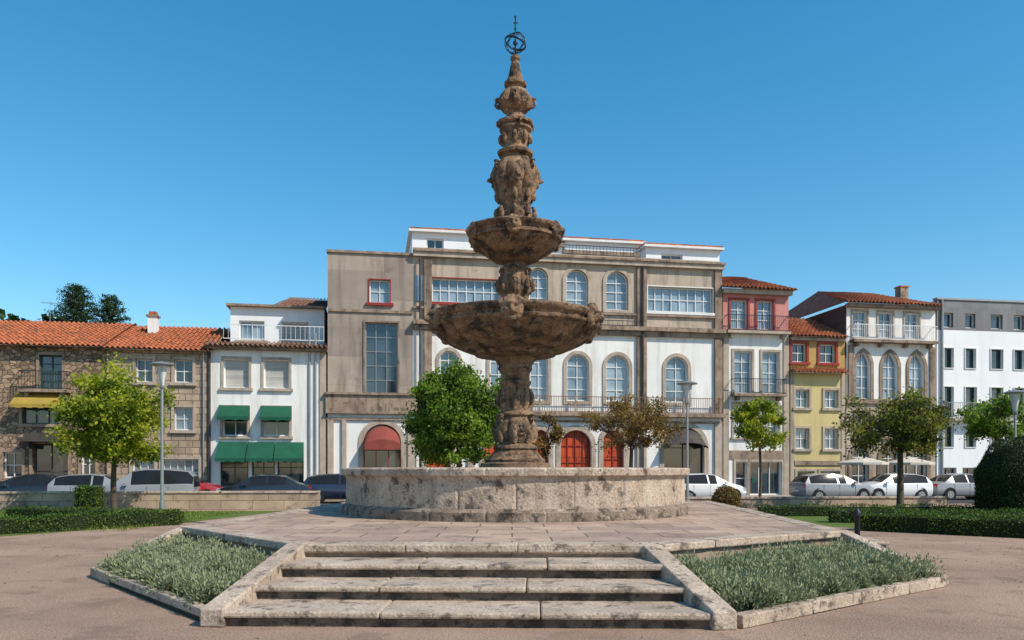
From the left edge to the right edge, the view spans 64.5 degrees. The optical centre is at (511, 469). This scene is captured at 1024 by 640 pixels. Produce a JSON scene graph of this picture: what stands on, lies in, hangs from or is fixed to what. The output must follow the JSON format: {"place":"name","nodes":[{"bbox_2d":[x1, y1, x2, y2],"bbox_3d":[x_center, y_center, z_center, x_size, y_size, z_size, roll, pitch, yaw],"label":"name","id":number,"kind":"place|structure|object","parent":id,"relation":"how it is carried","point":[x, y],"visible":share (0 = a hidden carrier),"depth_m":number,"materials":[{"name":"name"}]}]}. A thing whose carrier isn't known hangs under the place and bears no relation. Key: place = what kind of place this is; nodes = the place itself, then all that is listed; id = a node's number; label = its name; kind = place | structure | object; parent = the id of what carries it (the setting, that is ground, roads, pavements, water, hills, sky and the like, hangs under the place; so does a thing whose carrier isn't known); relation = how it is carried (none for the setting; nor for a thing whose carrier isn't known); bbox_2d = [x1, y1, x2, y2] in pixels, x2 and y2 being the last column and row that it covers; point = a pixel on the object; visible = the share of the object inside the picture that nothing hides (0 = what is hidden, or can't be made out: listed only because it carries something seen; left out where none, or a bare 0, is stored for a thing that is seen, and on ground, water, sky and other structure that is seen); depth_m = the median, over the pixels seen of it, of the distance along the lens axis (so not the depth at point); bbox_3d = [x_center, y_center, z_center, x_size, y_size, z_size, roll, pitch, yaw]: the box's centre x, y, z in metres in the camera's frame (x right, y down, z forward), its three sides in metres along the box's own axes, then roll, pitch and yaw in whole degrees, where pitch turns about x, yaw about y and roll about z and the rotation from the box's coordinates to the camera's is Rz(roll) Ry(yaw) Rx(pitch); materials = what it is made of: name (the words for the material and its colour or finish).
{"place":"outdoors","nodes":[
{"label":"outdoors","id":0,"kind":"place"},
{"bbox_2d":[0,308,64,321],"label":"distant trees","id":1,"kind":"object","parent":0,"point":[12,317],"depth_m":85.61,"materials":[{"name":"green plant"}]},
{"bbox_2d":[0,509,280,535],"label":"lawn","id":2,"kind":"structure","parent":0,"point":[238,514],"depth_m":29.15,"materials":[{"name":"green plant"}]},
{"bbox_2d":[72,484,106,509],"bbox_3d":[-14.709,1.154,28.204,0.920,1.299,0.981,0,0,0],"label":"clipped shrub","id":3,"kind":"object","parent":2,"relation":"on","point":[89,495],"visible":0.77,"depth_m":27.88,"materials":[{"name":"green plant"}]},
{"bbox_2d":[0,504,187,534],"bbox_3d":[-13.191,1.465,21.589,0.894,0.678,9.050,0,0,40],"label":"box hedge","id":4,"kind":"object","parent":2,"relation":"on","point":[16,524],"visible":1,"depth_m":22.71,"materials":[{"name":"green plant"}]},
{"bbox_2d":[36,351,179,510],"bbox_3d":[-15.761,-1.405,32.158,5.402,6.311,4.481,0,0,13],"label":"deciduous tree","id":5,"kind":"object","parent":2,"relation":"on","point":[107,414],"visible":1,"depth_m":31.14,"materials":[{"name":"green plant"}]},
{"bbox_2d":[150,361,173,509],"bbox_3d":[-12.950,-1.155,30.000,0.860,5.710,0.860,0,0,0],"label":"street lamp","id":6,"kind":"object","parent":2,"relation":"on","point":[162,367],"visible":0.98,"depth_m":29.95,"materials":[{"name":"metal"}]},
{"bbox_2d":[0,503,1023,639],"bbox_3d":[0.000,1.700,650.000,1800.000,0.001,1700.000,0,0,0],"label":"ground","id":7,"kind":"structure","parent":0,"point":[57,601],"depth_m":9.69,"materials":[{"name":"beige stone"}]},
{"bbox_2d":[0,345,106,482],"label":"walls","id":8,"kind":"structure","parent":7,"relation":"on","point":[14,359],"depth_m":42.37,"materials":[{"name":"stone"}]},
{"bbox_2d":[0,424,61,480],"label":"sills","id":9,"kind":"structure","parent":8,"relation":"attached to","point":[32,425],"depth_m":42.29,"materials":[{"name":"stone"}]},
{"bbox_2d":[9,393,60,407],"bbox_3d":[-24.679,-3.569,42.004,2.141,0.836,0.900,0,0,-10],"label":"awning","id":10,"kind":"object","parent":8,"relation":"attached to","point":[20,400],"visible":0.92,"depth_m":41.85,"materials":[{"name":"yellow fabric"}]},
{"bbox_2d":[16,433,69,448],"bbox_3d":[-24.233,-1.479,42.097,2.397,0.807,0.890,0,0,-10],"label":"door hood","id":11,"kind":"object","parent":8,"relation":"attached to","point":[30,439],"depth_m":41.74,"materials":[{"name":"stone"}]},
{"bbox_2d":[17,388,71,397],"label":"balcony slabs","id":12,"kind":"structure","parent":8,"relation":"attached to","point":[28,392],"depth_m":42.01,"materials":[{"name":"stone"}]},
{"bbox_2d":[18,370,70,389],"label":"railings","id":13,"kind":"object","parent":12,"relation":"on","point":[41,379],"visible":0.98,"depth_m":41.98,"materials":[{"name":"metal"}]},
{"bbox_2d":[0,352,97,477],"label":"window surrounds","id":14,"kind":"object","parent":8,"relation":"attached to","point":[20,422],"visible":0.45,"depth_m":42.40,"materials":[{"name":"stone"}]},
{"bbox_2d":[5,355,94,477],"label":"window frames","id":15,"kind":"structure","parent":8,"relation":"attached to","point":[35,445],"depth_m":42.68,"materials":[{"name":"wood"}]},
{"bbox_2d":[7,357,94,476],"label":"glazing","id":16,"kind":"structure","parent":8,"relation":"attached to","point":[43,459],"depth_m":42.76,"materials":[{"name":"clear glass"}]},
{"bbox_2d":[0,323,135,346],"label":"roof underside","id":17,"kind":"object","parent":8,"relation":"on","point":[83,345],"visible":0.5,"depth_m":43.36,"materials":[{"name":"tile"}]},
{"bbox_2d":[0,320,136,345],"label":"roof","id":18,"kind":"structure","parent":8,"relation":"on","point":[15,328],"depth_m":44.77,"materials":[{"name":"tile"}]},
{"bbox_2d":[37,282,101,323],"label":"conifer tree","id":19,"kind":"object","parent":7,"relation":"on","point":[74,304],"visible":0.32,"depth_m":85.31,"materials":[{"name":"green plant"}]},
{"bbox_2d":[89,294,140,326],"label":"conifer tree","id":20,"kind":"object","parent":7,"relation":"on","point":[108,311],"visible":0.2,"depth_m":87.54,"materials":[{"name":"green plant"}]},
{"bbox_2d":[107,349,207,481],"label":"walls","id":21,"kind":"structure","parent":7,"relation":"on","point":[187,444],"depth_m":43.68,"materials":[{"name":"stone"}]},
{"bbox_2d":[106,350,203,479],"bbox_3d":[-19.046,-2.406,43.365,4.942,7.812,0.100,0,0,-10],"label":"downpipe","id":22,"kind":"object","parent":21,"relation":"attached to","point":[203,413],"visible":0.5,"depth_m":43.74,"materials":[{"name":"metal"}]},
{"bbox_2d":[131,382,196,432],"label":"sills","id":23,"kind":"structure","parent":21,"relation":"attached to","point":[177,384],"depth_m":43.53,"materials":[{"name":"stone"}]},
{"bbox_2d":[129,356,201,478],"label":"window surrounds","id":24,"kind":"object","parent":21,"relation":"attached to","point":[153,358],"visible":0.47,"depth_m":43.56,"materials":[{"name":"stone"}]},
{"bbox_2d":[101,328,229,350],"bbox_3d":[-19.816,-7.367,48.428,5.572,2.050,11.000,0,0,-10],"label":"roof underside","id":25,"kind":"object","parent":21,"relation":"on","point":[155,348],"visible":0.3,"depth_m":45.01,"materials":[{"name":"tile"}]},
{"bbox_2d":[102,325,229,349],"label":"roof","id":26,"kind":"structure","parent":21,"relation":"on","point":[164,334],"depth_m":45.38,"materials":[{"name":"tile"}]},
{"bbox_2d":[146,311,160,334],"bbox_3d":[-20.654,-8.137,46.688,0.660,1.850,0.660,0,0,-10],"label":"chimney","id":27,"kind":"object","parent":26,"relation":"on","point":[153,321],"visible":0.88,"depth_m":46.45,"materials":[{"name":"white paint"}]},
{"bbox_2d":[133,359,198,475],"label":"window frames","id":28,"kind":"structure","parent":21,"relation":"attached to","point":[176,371],"depth_m":43.87,"materials":[{"name":"white wood"}]},
{"bbox_2d":[135,361,197,474],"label":"glazing","id":29,"kind":"structure","parent":21,"relation":"attached to","point":[180,412],"depth_m":43.91,"materials":[{"name":"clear glass"}]},
{"bbox_2d":[203,297,327,486],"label":"white townhouse","id":30,"kind":"structure","parent":7,"relation":"on","point":[267,377],"depth_m":44.60,"materials":[{"name":"paint"}]},
{"bbox_2d":[221,321,308,485],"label":"window frames","id":31,"kind":"structure","parent":30,"relation":"in","point":[252,322],"depth_m":44.61,"materials":[{"name":"white wood"}]},
{"bbox_2d":[392,354,501,466],"bbox_3d":[-2.329,-1.727,36.144,4.874,6.954,5.040,0,0,44],"label":"deciduous tree","id":32,"kind":"object","parent":7,"relation":"on","point":[459,411],"visible":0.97,"depth_m":35.08,"materials":[{"name":"green plant"}]},
{"bbox_2d":[3,531,1021,638],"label":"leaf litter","id":33,"kind":"object","parent":7,"relation":"on","point":[534,636],"visible":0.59,"depth_m":15.87,"materials":[{"name":"brown plant"}]},
{"bbox_2d":[90,501,947,630],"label":"fountain terrace","id":34,"kind":"structure","parent":7,"relation":"on","point":[331,565],"depth_m":10.16,"materials":[{"name":"stone"}]},
{"bbox_2d":[93,530,273,609],"bbox_3d":[-4.699,1.309,11.738,1.839,0.649,5.332,0,0,-41],"label":"santolina bed","id":35,"kind":"object","parent":34,"relation":"on","point":[190,569],"visible":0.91,"depth_m":11.03,"materials":[{"name":"green plant"}]},
{"bbox_2d":[341,15,689,522],"bbox_3d":[0.082,-4.990,19.652,8.282,12.020,8.280,0,0,0],"label":"fountain","id":36,"kind":"object","parent":34,"relation":"on","point":[515,333],"visible":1,"depth_m":18.00,"materials":[{"name":"stone"}]},
{"bbox_2d":[673,536,946,611],"bbox_3d":[3.933,1.321,11.121,5.107,0.627,2.089,0,0,-39],"label":"santolina bed","id":37,"kind":"object","parent":34,"relation":"on","point":[784,574],"visible":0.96,"depth_m":10.57,"materials":[{"name":"green plant"}]},
{"bbox_2d":[328,232,720,474],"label":"walls","id":38,"kind":"structure","parent":7,"relation":"on","point":[350,275],"depth_m":47.21,"materials":[{"name":"white paint"}]},
{"bbox_2d":[364,427,400,449],"bbox_3d":[-7.211,-1.740,45.132,1.988,1.310,0.700,0,0,-10],"label":"door canopy","id":39,"kind":"object","parent":38,"relation":"attached to","point":[382,438],"visible":0.99,"depth_m":44.90,"materials":[{"name":"red fabric"}]},
{"bbox_2d":[415,275,423,300],"bbox_3d":[-5.235,-10.242,45.856,0.529,1.463,0.046,0,0,-10],"label":"window","id":40,"kind":"structure","parent":38,"relation":"attached to","point":[417,287],"depth_m":45.82,"materials":[{"name":"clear glass"}]},
{"bbox_2d":[328,257,721,477],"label":"pilasters","id":41,"kind":"object","parent":38,"relation":"attached to","point":[717,351],"visible":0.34,"depth_m":47.98,"materials":[{"name":"stone"}]},
{"bbox_2d":[325,248,725,423],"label":"cornices","id":42,"kind":"object","parent":38,"relation":"attached to","point":[361,403],"visible":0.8,"depth_m":46.87,"materials":[{"name":"stone"}]},
{"bbox_2d":[413,247,719,261],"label":"parapet","id":43,"kind":"structure","parent":42,"relation":"on","point":[616,254],"depth_m":48.05,"materials":[{"name":"beige paint"}]},
{"bbox_2d":[358,264,713,473],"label":"window surrounds","id":44,"kind":"object","parent":38,"relation":"attached to","point":[398,429],"visible":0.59,"depth_m":47.45,"materials":[{"name":"beige stone"}]},
{"bbox_2d":[663,429,707,447],"bbox_3d":[10.371,-1.817,48.133,2.697,1.174,0.850,0,0,-10],"label":"dark canopy","id":45,"kind":"object","parent":44,"relation":"attached to","point":[694,437],"visible":0.81,"depth_m":48.06,"materials":[{"name":"fabric"}]},
{"bbox_2d":[365,241,709,472],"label":"glazing","id":46,"kind":"structure","parent":38,"relation":"attached to","point":[672,457],"depth_m":47.68,"materials":[{"name":"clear glass"}]},
{"bbox_2d":[364,239,710,472],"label":"window frames","id":47,"kind":"structure","parent":38,"relation":"attached to","point":[538,362],"depth_m":47.64,"materials":[{"name":"wood"}]},
{"bbox_2d":[366,301,714,315],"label":"sills","id":48,"kind":"structure","parent":38,"relation":"attached to","point":[604,310],"depth_m":47.82,"materials":[{"name":"red paint"}]},
{"bbox_2d":[405,227,723,252],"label":"roof slab","id":49,"kind":"structure","parent":38,"relation":"on","point":[643,244],"depth_m":50.15,"materials":[{"name":"paint"}]},
{"bbox_2d":[532,244,722,413],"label":"railings","id":50,"kind":"object","parent":38,"relation":"attached to","point":[647,397],"visible":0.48,"depth_m":47.71,"materials":[{"name":"metal"}]},
{"bbox_2d":[532,411,565,462],"bbox_3d":[1.591,-0.565,39.625,2.150,4.629,1.874,0,0,0],"label":"plum tree","id":51,"kind":"object","parent":7,"relation":"on","point":[556,433],"visible":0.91,"depth_m":39.40,"materials":[{"name":"brown plant"}]},
{"bbox_2d":[578,384,685,466],"bbox_3d":[5.459,-1.108,38.131,5.213,5.717,4.320,0,0,27],"label":"plum tree","id":52,"kind":"object","parent":7,"relation":"on","point":[632,429],"visible":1,"depth_m":37.77,"materials":[{"name":"brown plant"}]},
{"bbox_2d":[677,380,697,500],"bbox_3d":[7.350,-1.015,34.000,0.860,5.430,0.860,0,0,0],"label":"street lamp","id":53,"kind":"object","parent":7,"relation":"on","point":[687,386],"visible":0.94,"depth_m":33.94,"materials":[{"name":"metal"}]},
{"bbox_2d":[711,485,741,506],"bbox_3d":[8.460,1.198,32.000,1.209,1.187,1.231,0,0,0],"label":"round shrub","id":54,"kind":"object","parent":7,"relation":"on","point":[728,494],"visible":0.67,"depth_m":31.66,"materials":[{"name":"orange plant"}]},
{"bbox_2d":[721,276,797,494],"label":"pink townhouse","id":55,"kind":"structure","parent":7,"relation":"on","point":[755,350],"depth_m":49.44,"materials":[{"name":"white paint"}]},
{"bbox_2d":[731,300,779,494],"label":"window frames","id":56,"kind":"structure","parent":55,"relation":"in","point":[737,301],"depth_m":49.70,"materials":[{"name":"white wood"}]},
{"bbox_2d":[726,395,792,496],"bbox_3d":[11.010,-0.741,35.763,2.852,4.982,2.699,0,0,0],"label":"young tree","id":57,"kind":"object","parent":7,"relation":"on","point":[754,430],"visible":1,"depth_m":35.57,"materials":[{"name":"green plant"}]},
{"bbox_2d":[690,498,946,507],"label":"garden wall","id":58,"kind":"structure","parent":7,"relation":"on","point":[750,503],"depth_m":36.26,"materials":[{"name":"stone"}]},
{"bbox_2d":[685,496,946,498],"bbox_3d":[13.438,1.263,36.344,12.602,0.090,0.500,0,0,-6],"label":"wall coping","id":59,"kind":"object","parent":58,"relation":"on","point":[829,497],"depth_m":36.25,"materials":[{"name":"stone"}]},
{"bbox_2d":[788,317,849,494],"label":"yellow townhouse","id":60,"kind":"structure","parent":7,"relation":"on","point":[818,370],"depth_m":50.12,"materials":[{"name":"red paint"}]},
{"bbox_2d":[792,344,837,474],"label":"window frames","id":61,"kind":"structure","parent":60,"relation":"in","point":[797,353],"depth_m":50.29,"materials":[{"name":"white wood"}]},
{"bbox_2d":[853,508,860,535],"bbox_3d":[6.900,1.240,16.200,0.150,0.920,0.150,0,0,0],"label":"bollard","id":62,"kind":"object","parent":7,"relation":"on","point":[857,513],"visible":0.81,"depth_m":16.16,"materials":[{"name":"metal"}]},
{"bbox_2d":[788,285,943,482],"bbox_3d":[23.244,-5.444,56.675,7.536,14.289,12.559,0,0,-10],"label":"gothic window townhouse","id":63,"kind":"structure","parent":7,"relation":"on","point":[891,342],"depth_m":51.02,"materials":[{"name":"white paint"}]},
{"bbox_2d":[852,312,924,481],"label":"window frames","id":64,"kind":"structure","parent":63,"relation":"in","point":[857,320],"depth_m":51.18,"materials":[{"name":"white wood"}]},
{"bbox_2d":[860,510,1023,537],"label":"box hedge","id":65,"kind":"object","parent":7,"relation":"on","point":[967,525],"visible":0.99,"depth_m":21.14,"materials":[{"name":"green plant"}]},
{"bbox_2d":[926,297,1023,475],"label":"modern apartment block","id":66,"kind":"structure","parent":7,"relation":"on","point":[979,350],"depth_m":52.00,"materials":[{"name":"white paint"}]},
{"bbox_2d":[944,313,1022,473],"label":"window frames","id":67,"kind":"structure","parent":66,"relation":"in","point":[949,314],"depth_m":52.17,"materials":[{"name":"metal"}]},
{"bbox_2d":[952,386,1023,446],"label":"deciduous tree","id":68,"kind":"object","parent":7,"relation":"on","point":[986,423],"visible":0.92,"depth_m":35.65,"materials":[{"name":"green plant"}]},
{"bbox_2d":[0,0,1023,328],"label":"sky","id":69,"kind":"structure","parent":0,"point":[181,161],"materials":[{"name":"blue"}]},
{"bbox_2d":[320,495,974,505],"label":"street","id":70,"kind":"structure","parent":0,"point":[960,499],"depth_m":43.52,"materials":[{"name":"grey asphalt"}]},
{"bbox_2d":[0,474,57,490],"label":"parked car","id":71,"kind":"object","parent":70,"relation":"on","point":[33,482],"visible":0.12,"depth_m":37.25,"materials":[{"name":"black paint"}]},
{"bbox_2d":[46,474,118,490],"bbox_3d":[-19.427,0.965,38.301,4.249,1.530,2.040,0,0,-10],"label":"parked car","id":72,"kind":"object","parent":70,"relation":"on","point":[65,483],"visible":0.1,"depth_m":37.46,"materials":[{"name":"silver metal"}]},
{"bbox_2d":[102,469,200,490],"bbox_3d":[-17.094,0.850,38.199,4.350,1.760,2.040,0,0,-10],"label":"parked car","id":73,"kind":"object","parent":70,"relation":"on","point":[149,480],"visible":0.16,"depth_m":37.55,"materials":[{"name":"silver metal"}]},
{"bbox_2d":[0,493,319,510],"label":"garden wall","id":74,"kind":"structure","parent":70,"relation":"on","point":[217,501],"depth_m":34.05,"materials":[{"name":"stone"}]},
{"bbox_2d":[0,491,319,493],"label":"wall coping","id":75,"kind":"object","parent":74,"relation":"on","point":[59,492],"depth_m":33.85,"materials":[{"name":"stone"}]},
{"bbox_2d":[199,478,222,490],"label":"parked car","id":76,"kind":"object","parent":70,"relation":"on","point":[205,486],"visible":0.02,"depth_m":40.75,"materials":[{"name":"red paint"}]},
{"bbox_2d":[216,474,312,490],"bbox_3d":[-11.869,0.980,38.999,4.451,1.500,2.040,0,0,-10],"label":"parked car","id":77,"kind":"object","parent":70,"relation":"on","point":[269,482],"visible":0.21,"depth_m":38.29,"materials":[{"name":"blue paint"}]},
{"bbox_2d":[303,473,345,503],"bbox_3d":[-8.541,0.965,41.001,4.046,1.530,2.040,0,0,-10],"label":"parked car","id":78,"kind":"object","parent":70,"relation":"on","point":[331,486],"visible":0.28,"depth_m":40.09,"materials":[{"name":"blue paint"}]},
{"bbox_2d":[685,473,746,496],"bbox_3d":[10.115,0.965,42.501,4.046,1.530,2.040,0,0,-10],"label":"parked car","id":79,"kind":"object","parent":70,"relation":"on","point":[703,485],"visible":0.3,"depth_m":41.65,"materials":[{"name":"white paint"}]},
{"bbox_2d":[789,473,874,495],"bbox_3d":[17.176,0.965,43.501,4.148,1.530,2.040,0,0,-10],"label":"parked car","id":80,"kind":"object","parent":70,"relation":"on","point":[823,484],"visible":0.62,"depth_m":42.69,"materials":[{"name":"silver metal"}]},
{"bbox_2d":[837,456,888,481],"bbox_3d":[20.600,0.450,47.600,2.587,2.500,2.587,0,0,0],"label":"cafe parasol","id":81,"kind":"object","parent":70,"relation":"on","point":[864,461],"visible":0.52,"depth_m":46.78,"materials":[{"name":"fabric"}]},
{"bbox_2d":[862,473,932,495],"bbox_3d":[20.606,0.965,44.199,4.148,1.530,2.040,0,0,-10],"label":"parked car","id":82,"kind":"object","parent":70,"relation":"on","point":[914,485],"visible":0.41,"depth_m":43.49,"materials":[{"name":"white paint"}]},
{"bbox_2d":[888,456,934,472],"bbox_3d":[23.600,0.450,48.200,2.587,2.500,2.587,0,0,0],"label":"cafe parasol","id":83,"kind":"object","parent":70,"relation":"on","point":[911,461],"visible":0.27,"depth_m":47.34,"materials":[{"name":"fabric"}]},
{"bbox_2d":[930,473,975,499],"bbox_3d":[25.150,0.980,45.501,4.249,1.500,2.040,0,0,-10],"label":"parked car","id":84,"kind":"object","parent":70,"relation":"on","point":[951,486],"visible":0.56,"depth_m":44.57,"materials":[{"name":"silver metal"}]},
{"bbox_2d":[755,510,853,527],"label":"lawn","id":85,"kind":"structure","parent":0,"point":[819,520],"depth_m":26.87,"materials":[{"name":"green plant"}]},
{"bbox_2d":[756,502,974,515],"bbox_3d":[15.502,1.490,29.502,13.182,0.635,0.789,0,0,0],"label":"box hedge","id":86,"kind":"object","parent":85,"relation":"on","point":[800,510],"visible":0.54,"depth_m":29.28,"materials":[{"name":"green plant"}]},
{"bbox_2d":[830,383,956,506],"bbox_3d":[15.540,-0.845,32.931,4.806,5.189,4.419,0,0,-35],"label":"deciduous tree","id":87,"kind":"object","parent":85,"relation":"on","point":[906,427],"visible":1,"depth_m":32.41,"materials":[{"name":"green plant"}]},
{"bbox_2d":[826,505,1023,522],"bbox_3d":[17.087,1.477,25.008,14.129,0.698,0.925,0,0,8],"label":"box hedge","id":88,"kind":"object","parent":85,"relation":"on","point":[840,515],"visible":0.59,"depth_m":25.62,"materials":[{"name":"green plant"}]},
{"bbox_2d":[972,435,1023,511],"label":"topiary bush","id":89,"kind":"object","parent":85,"relation":"on","point":[998,475],"visible":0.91,"depth_m":27.42,"materials":[{"name":"green plant"}]},
{"bbox_2d":[1003,389,1023,438],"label":"street lamp","id":90,"kind":"object","parent":85,"relation":"on","point":[1014,395],"visible":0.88,"depth_m":33.12,"materials":[{"name":"metal"}]}
]}

